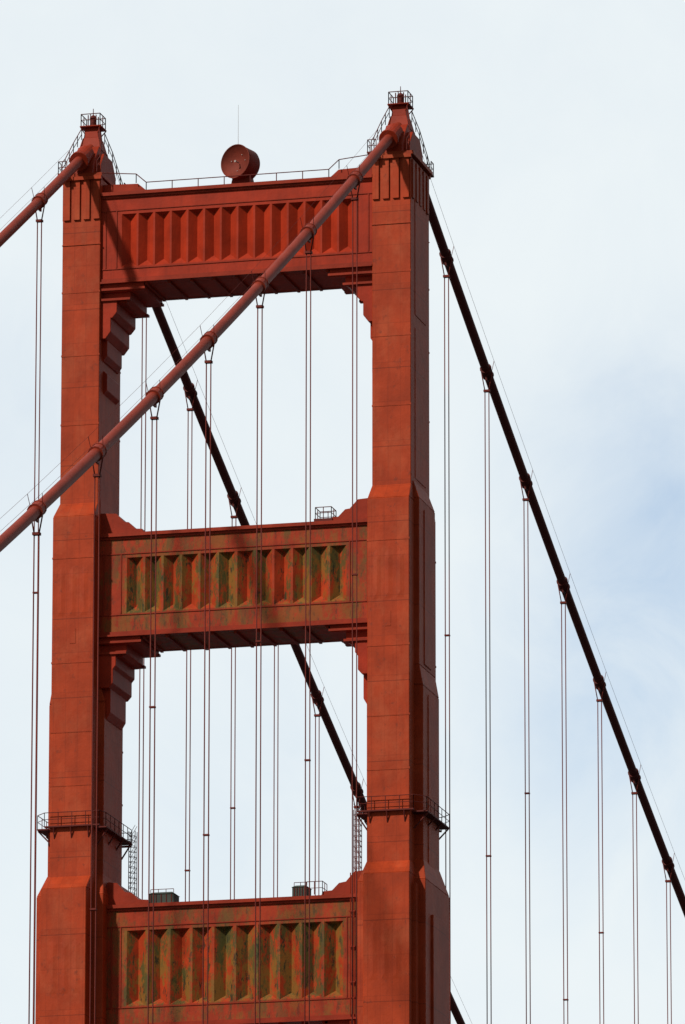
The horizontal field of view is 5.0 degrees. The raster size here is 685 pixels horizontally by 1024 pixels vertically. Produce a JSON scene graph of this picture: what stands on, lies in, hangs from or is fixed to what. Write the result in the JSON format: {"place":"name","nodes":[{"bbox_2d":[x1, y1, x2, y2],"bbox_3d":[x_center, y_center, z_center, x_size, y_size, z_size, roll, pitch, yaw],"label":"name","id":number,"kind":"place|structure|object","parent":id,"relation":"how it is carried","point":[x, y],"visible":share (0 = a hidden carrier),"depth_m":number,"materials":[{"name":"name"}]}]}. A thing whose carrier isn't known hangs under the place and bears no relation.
{"place":"outdoors","nodes":[
{"label":"outdoors","id":0,"kind":"place"},
{"bbox_2d":[35,86,449,1023],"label":"bridge tower","id":1,"kind":"structure","parent":0,"point":[379,922],"depth_m":657.98,"materials":[{"name":"red metal"}]},
{"bbox_2d":[0,0,684,1023],"label":"sky","id":2,"kind":"structure","parent":0,"point":[552,131],"materials":[{"name":"white"}]},
{"label":"water","id":3,"kind":"structure","parent":0,"visible":0},
{"bbox_3d":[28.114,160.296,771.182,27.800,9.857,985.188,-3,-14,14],"label":"bridge","id":4,"kind":"object","parent":3,"relation":"in","visible":0},
{"bbox_2d":[128,826,136,895],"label":"access ladder","id":5,"kind":"object","parent":4,"relation":"attached to","point":[130,862],"visible":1,"depth_m":660.88,"materials":[{"name":"metal"}]},
{"bbox_2d":[149,888,179,902],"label":"equipment cabin","id":6,"kind":"object","parent":4,"relation":"on","point":[160,897],"visible":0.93,"depth_m":654.55,"materials":[{"name":"metal"}]},
{"bbox_2d":[0,144,471,1023],"bbox_3d":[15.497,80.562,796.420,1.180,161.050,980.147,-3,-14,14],"label":"suspension cable","id":7,"kind":"object","parent":4,"relation":"attached to","point":[38,202],"visible":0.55,"depth_m":700.01,"materials":[{"name":"paint"}]},
{"bbox_2d":[221,144,259,183],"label":"microwave dish antenna","id":8,"kind":"object","parent":4,"relation":"on","point":[238,159],"visible":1,"depth_m":669.85,"materials":[{"name":"paint"}]},
{"bbox_2d":[292,882,311,895],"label":"equipment cabin","id":9,"kind":"object","parent":4,"relation":"on","point":[298,890],"visible":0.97,"depth_m":651.55,"materials":[{"name":"metal"}]},
{"bbox_2d":[0,122,684,1023],"bbox_3d":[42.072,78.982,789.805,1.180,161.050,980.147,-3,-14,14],"label":"suspension cable","id":10,"kind":"object","parent":4,"relation":"attached to","point":[86,462],"visible":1,"depth_m":635.18,"materials":[{"name":"paint"}]},
{"bbox_2d":[353,805,361,871],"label":"access ladder","id":11,"kind":"object","parent":4,"relation":"attached to","point":[359,852],"visible":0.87,"depth_m":651.87,"materials":[{"name":"metal"}]}
]}

